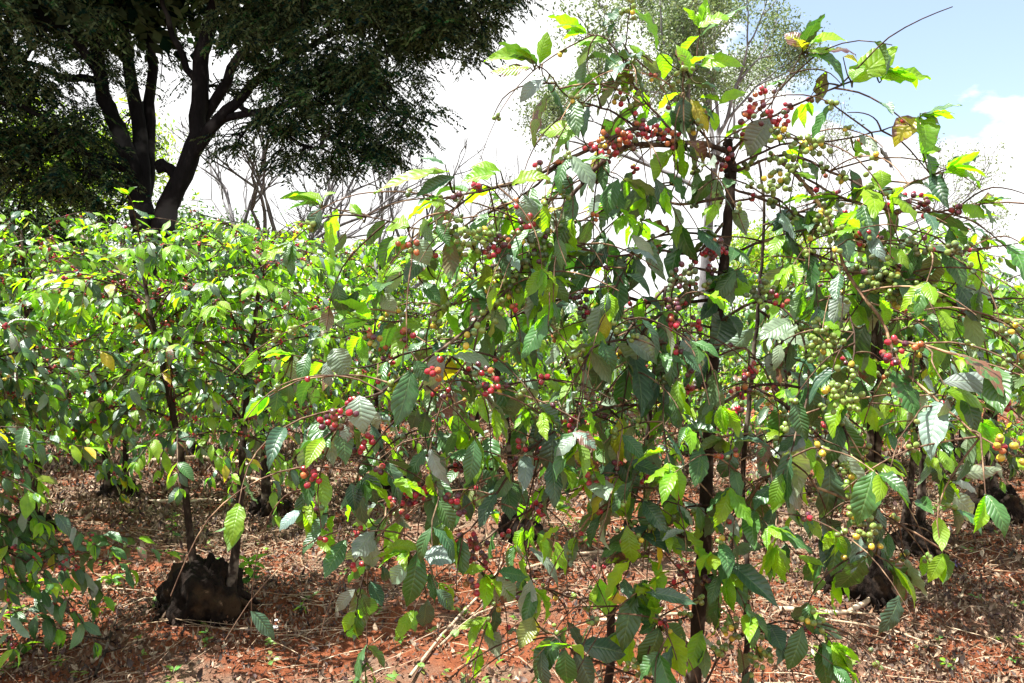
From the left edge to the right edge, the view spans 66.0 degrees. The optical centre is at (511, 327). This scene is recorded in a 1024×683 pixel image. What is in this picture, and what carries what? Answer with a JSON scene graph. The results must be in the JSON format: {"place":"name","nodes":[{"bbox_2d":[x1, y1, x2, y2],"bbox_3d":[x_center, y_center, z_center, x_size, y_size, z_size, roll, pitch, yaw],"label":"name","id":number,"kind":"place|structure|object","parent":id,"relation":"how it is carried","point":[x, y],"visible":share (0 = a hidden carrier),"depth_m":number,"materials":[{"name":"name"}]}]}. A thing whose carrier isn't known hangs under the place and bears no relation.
{"place":"outdoors","nodes":[
{"label":"outdoors","id":0,"kind":"place"},
{"bbox_2d":[0,335,1023,682],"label":"ground","id":1,"kind":"structure","parent":0,"point":[434,665],"depth_m":4.12,"materials":[{"name":"red soil"}]},
{"bbox_2d":[0,604,26,612],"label":"seedling","id":2,"kind":"object","parent":1,"relation":"on","point":[23,605],"visible":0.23,"depth_m":4.21,"materials":[{"name":"green plant"}]},
{"bbox_2d":[0,229,96,448],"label":"coffee tree","id":3,"kind":"object","parent":1,"relation":"on","point":[14,239],"visible":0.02,"depth_m":8.72,"materials":[{"name":"green plant"}]},
{"bbox_2d":[0,253,119,427],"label":"coffee tree","id":4,"kind":"object","parent":1,"relation":"on","point":[60,346],"visible":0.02,"depth_m":11.60,"materials":[{"name":"green plant"}]},
{"bbox_2d":[0,189,131,314],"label":"leafy tree","id":5,"kind":"object","parent":1,"relation":"on","point":[75,238],"visible":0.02,"depth_m":22.76,"materials":[{"name":"green plant"}]},
{"bbox_2d":[0,211,177,542],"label":"coffee tree","id":6,"kind":"object","parent":1,"relation":"on","point":[59,252],"visible":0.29,"depth_m":5.60,"materials":[{"name":"green plant"}]},
{"bbox_2d":[0,272,184,668],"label":"coffee tree","id":7,"kind":"object","parent":1,"relation":"on","point":[18,534],"visible":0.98,"depth_m":3.59,"materials":[{"name":"green plant"}]},
{"bbox_2d":[66,617,126,677],"bbox_3d":[-1.950,1.483,3.681,0.238,0.097,0.550,0,0,-32],"label":"fallen branch","id":8,"kind":"object","parent":1,"relation":"on","point":[105,652],"visible":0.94,"depth_m":3.64,"materials":[{"name":"brown wood"}]},
{"bbox_2d":[0,65,196,245],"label":"leafy tree","id":9,"kind":"object","parent":1,"relation":"on","point":[162,177],"visible":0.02,"depth_m":30.55,"materials":[{"name":"green plant"}]},
{"bbox_2d":[97,573,124,587],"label":"seedling","id":10,"kind":"object","parent":1,"relation":"on","point":[115,577],"visible":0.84,"depth_m":4.48,"materials":[{"name":"green plant"}]},
{"bbox_2d":[0,226,245,501],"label":"coffee tree","id":11,"kind":"object","parent":1,"relation":"on","point":[106,487],"visible":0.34,"depth_m":6.98,"materials":[{"name":"green plant"}]},
{"bbox_2d":[164,514,181,542],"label":"seedling","id":12,"kind":"object","parent":1,"relation":"on","point":[176,534],"visible":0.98,"depth_m":5.60,"materials":[{"name":"green plant"}]},
{"bbox_2d":[129,496,235,502],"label":"fallen branch","id":13,"kind":"object","parent":1,"relation":"on","point":[191,500],"visible":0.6,"depth_m":7.03,"materials":[{"name":"beige wood"}]},
{"bbox_2d":[101,198,276,304],"bbox_3d":[-10.077,-1.303,25.248,6.028,5.938,5.401,0,0,0],"label":"bush","id":14,"kind":"object","parent":1,"relation":"on","point":[190,218],"visible":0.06,"depth_m":24.43,"materials":[{"name":"green plant"}]},
{"bbox_2d":[111,192,293,455],"bbox_3d":[-3.462,0.062,9.390,2.161,3.193,2.847,0,0,39],"label":"coffee tree","id":15,"kind":"object","parent":1,"relation":"on","point":[192,448],"visible":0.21,"depth_m":9.12,"materials":[{"name":"green plant"}]},
{"bbox_2d":[1,187,409,626],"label":"coffee tree","id":16,"kind":"object","parent":1,"relation":"on","point":[209,588],"visible":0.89,"depth_m":4.07,"materials":[{"name":"green plant"}]},
{"bbox_2d":[146,455,280,470],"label":"fallen branch","id":17,"kind":"object","parent":1,"relation":"on","point":[192,457],"visible":0.3,"depth_m":8.79,"materials":[{"name":"beige wood"}]},
{"bbox_2d":[99,215,393,528],"bbox_3d":[-1.955,0.386,6.588,2.395,2.617,2.285,0,0,20],"label":"coffee tree","id":18,"kind":"object","parent":1,"relation":"on","point":[279,237],"visible":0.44,"depth_m":6.43,"materials":[{"name":"green plant"}]},
{"bbox_2d":[239,554,268,591],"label":"seedling","id":19,"kind":"object","parent":1,"relation":"on","point":[249,571],"visible":0.81,"depth_m":4.39,"materials":[{"name":"green plant"}]},
{"bbox_2d":[230,473,285,482],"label":"fallen branch","id":20,"kind":"object","parent":1,"relation":"on","point":[250,478],"visible":0.12,"depth_m":7.76,"materials":[{"name":"beige wood"}]},
{"bbox_2d":[0,0,548,394],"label":"shade tree","id":21,"kind":"object","parent":1,"relation":"on","point":[357,83],"visible":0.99,"depth_m":16.23,"materials":[{"name":"green plant"}]},
{"bbox_2d":[155,90,437,328],"bbox_3d":[-6.509,-3.033,25.036,8.680,9.466,10.988,0,0,-29],"label":"bare tree","id":22,"kind":"object","parent":1,"relation":"on","point":[255,198],"visible":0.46,"depth_m":24.05,"materials":[{"name":"grey plant"}]},
{"bbox_2d":[295,602,308,614],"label":"seedling","id":23,"kind":"object","parent":1,"relation":"on","point":[301,603],"visible":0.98,"depth_m":4.32,"materials":[{"name":"green plant"}]},
{"bbox_2d":[235,238,427,447],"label":"coffee tree","id":24,"kind":"object","parent":1,"relation":"on","point":[356,253],"visible":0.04,"depth_m":9.73,"materials":[{"name":"green plant"}]},
{"bbox_2d":[319,236,430,319],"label":"leafy tree","id":25,"kind":"object","parent":1,"relation":"on","point":[412,283],"visible":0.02,"depth_m":37.69,"materials":[{"name":"green plant"}]},
{"bbox_2d":[268,238,482,492],"bbox_3d":[-1.205,0.389,7.418,2.309,2.530,1.902,0,0,37],"label":"coffee tree","id":26,"kind":"object","parent":1,"relation":"on","point":[366,254],"visible":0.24,"depth_m":7.25,"materials":[{"name":"green plant"}]},
{"bbox_2d":[211,100,560,368],"bbox_3d":[-3.275,-2.958,26.473,10.955,9.252,9.245,0,0,0],"label":"bare tree","id":27,"kind":"object","parent":1,"relation":"on","point":[311,234],"visible":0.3,"depth_m":25.20,"materials":[{"name":"grey plant"}]},
{"bbox_2d":[408,544,533,678],"bbox_3d":[-0.151,1.517,4.366,0.320,0.099,1.946,0,0,17],"label":"fallen branch","id":28,"kind":"object","parent":1,"relation":"on","point":[416,667],"visible":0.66,"depth_m":3.93,"materials":[{"name":"beige wood"}]},
{"bbox_2d":[436,600,517,648],"bbox_3d":[-0.133,1.535,4.170,0.222,0.077,0.969,0,0,39],"label":"fallen branch","id":29,"kind":"object","parent":1,"relation":"on","point":[458,627],"visible":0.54,"depth_m":4.21,"materials":[{"name":"beige wood"}]},
{"bbox_2d":[397,247,565,448],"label":"coffee tree","id":30,"kind":"object","parent":1,"relation":"on","point":[479,265],"visible":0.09,"depth_m":9.26,"materials":[{"name":"green plant"}]},
{"bbox_2d":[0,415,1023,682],"bbox_3d":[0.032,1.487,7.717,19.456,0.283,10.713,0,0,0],"label":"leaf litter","id":31,"kind":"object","parent":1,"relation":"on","point":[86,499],"visible":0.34,"depth_m":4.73,"materials":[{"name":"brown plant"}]},
{"bbox_2d":[0,407,1023,682],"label":"dry straw","id":32,"kind":"object","parent":1,"relation":"on","point":[302,563],"visible":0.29,"depth_m":4.90,"materials":[{"name":"beige plant"}]},
{"bbox_2d":[0,437,1023,682],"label":"soil crumbs","id":33,"kind":"object","parent":1,"relation":"on","point":[456,595],"visible":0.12,"depth_m":4.42,"materials":[{"name":"brown soil"}]},
{"bbox_2d":[0,425,1023,682],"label":"ground weeds","id":34,"kind":"object","parent":1,"relation":"on","point":[420,665],"visible":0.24,"depth_m":3.87,"materials":[{"name":"green plant"}]},
{"bbox_2d":[3,282,1022,423],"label":"coffee thicket","id":35,"kind":"object","parent":1,"relation":"on","point":[497,347],"visible":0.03,"depth_m":12.94,"materials":[{"name":"green plant"}]},
{"bbox_2d":[417,148,623,272],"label":"bare tree","id":36,"kind":"object","parent":1,"relation":"on","point":[504,196],"visible":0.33,"depth_m":26.12,"materials":[{"name":"grey plant"}]},
{"bbox_2d":[384,193,700,544],"bbox_3d":[0.222,0.346,5.501,2.087,2.546,1.592,0,0,-23],"label":"coffee tree","id":37,"kind":"object","parent":1,"relation":"on","point":[544,391],"visible":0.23,"depth_m":5.40,"materials":[{"name":"green plant"}]},
{"bbox_2d":[117,287,1023,344],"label":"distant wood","id":38,"kind":"object","parent":1,"relation":"on","point":[675,290],"visible":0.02,"depth_m":52.80,"materials":[{"name":"green plant"}]},
{"bbox_2d":[579,535,596,550],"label":"seedling","id":39,"kind":"object","parent":1,"relation":"on","point":[585,537],"visible":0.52,"depth_m":5.33,"materials":[{"name":"green plant"}]},
{"bbox_2d":[526,545,655,569],"bbox_3d":[0.680,1.491,5.238,1.281,0.099,0.157,0,0,-27],"label":"fallen branch","id":40,"kind":"object","parent":1,"relation":"on","point":[585,553],"visible":0.34,"depth_m":5.19,"materials":[{"name":"beige wood"}]},
{"bbox_2d":[170,0,1023,682],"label":"coffee tree","id":41,"kind":"object","parent":1,"relation":"on","point":[538,282],"visible":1,"depth_m":1.59,"materials":[{"name":"green plant"}]},
{"bbox_2d":[514,300,696,475],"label":"coffee tree","id":42,"kind":"object","parent":1,"relation":"on","point":[554,365],"visible":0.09,"depth_m":7.78,"materials":[{"name":"green plant"}]},
{"bbox_2d":[599,605,728,621],"bbox_3d":[0.799,1.499,4.114,0.736,0.115,0.206,0,0,0],"label":"fallen branch","id":43,"kind":"object","parent":1,"relation":"on","point":[668,614],"visible":0.2,"depth_m":4.09,"materials":[{"name":"beige wood"}]},
{"bbox_2d":[500,0,833,385],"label":"olive tree","id":44,"kind":"object","parent":1,"relation":"on","point":[673,21],"visible":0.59,"depth_m":19.31,"materials":[{"name":"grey plant"}]},
{"bbox_2d":[608,298,765,457],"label":"coffee tree","id":45,"kind":"object","parent":1,"relation":"on","point":[726,362],"visible":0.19,"depth_m":9.64,"materials":[{"name":"green plant"}]},
{"bbox_2d":[651,229,890,496],"bbox_3d":[2.391,0.321,7.138,2.130,2.540,1.918,0,0,-5],"label":"coffee tree","id":46,"kind":"object","parent":1,"relation":"on","point":[771,263],"visible":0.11,"depth_m":7.14,"materials":[{"name":"green plant"}]},
{"bbox_2d":[712,205,855,352],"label":"leafy tree","id":47,"kind":"object","parent":1,"relation":"on","point":[757,253],"visible":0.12,"depth_m":32.65,"materials":[{"name":"green plant"}]},
{"bbox_2d":[813,608,829,619],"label":"seedling","id":48,"kind":"object","parent":1,"relation":"on","point":[816,616],"visible":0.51,"depth_m":3.96,"materials":[{"name":"green plant"}]},
{"bbox_2d":[778,592,927,616],"bbox_3d":[1.845,1.453,4.148,0.870,0.098,0.343,0,0,-25],"label":"fallen branch","id":49,"kind":"object","parent":1,"relation":"on","point":[859,605],"visible":0.41,"depth_m":4.10,"materials":[{"name":"beige wood"}]},
{"bbox_2d":[709,93,1018,285],"bbox_3d":[11.752,-2.878,26.461,10.003,9.083,7.056,0,0,43],"label":"bare tree","id":50,"kind":"object","parent":1,"relation":"on","point":[973,188],"visible":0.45,"depth_m":24.18,"materials":[{"name":"grey plant"}]},
{"bbox_2d":[779,235,965,468],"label":"coffee tree","id":51,"kind":"object","parent":1,"relation":"on","point":[951,455],"visible":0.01,"depth_m":7.91,"materials":[{"name":"green plant"}]},
{"bbox_2d":[729,213,1023,613],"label":"coffee tree","id":52,"kind":"object","parent":1,"relation":"on","point":[875,585],"visible":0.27,"depth_m":4.26,"materials":[{"name":"green plant"}]},
{"bbox_2d":[814,613,942,648],"bbox_3d":[1.765,1.504,3.945,0.601,0.067,0.361,0,0,0],"label":"fallen branch","id":53,"kind":"object","parent":1,"relation":"on","point":[854,623],"visible":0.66,"depth_m":4.01,"materials":[{"name":"beige wood"}]},
{"bbox_2d":[786,221,1023,560],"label":"coffee tree","id":54,"kind":"object","parent":1,"relation":"on","point":[917,457],"visible":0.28,"depth_m":5.35,"materials":[{"name":"green plant"}]},
{"bbox_2d":[940,657,954,671],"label":"seedling","id":55,"kind":"object","parent":1,"relation":"on","point":[943,659],"visible":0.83,"depth_m":3.56,"materials":[{"name":"green plant"}]},
{"bbox_2d":[882,218,1023,462],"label":"coffee tree","id":56,"kind":"object","parent":1,"relation":"on","point":[1004,276],"visible":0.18,"depth_m":9.25,"materials":[{"name":"green plant"}]},
{"bbox_2d":[898,274,1023,524],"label":"coffee tree","id":57,"kind":"object","parent":1,"relation":"on","point":[1009,500],"visible":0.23,"depth_m":6.06,"materials":[{"name":"green plant"}]},
{"bbox_2d":[978,302,1023,445],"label":"coffee tree","id":58,"kind":"object","parent":1,"relation":"on","point":[1019,424],"visible":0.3,"depth_m":7.70,"materials":[{"name":"green plant"}]},
{"bbox_2d":[0,0,1023,323],"label":"sky","id":59,"kind":"structure","parent":0,"point":[971,51],"materials":[{"name":"white"}]}
]}

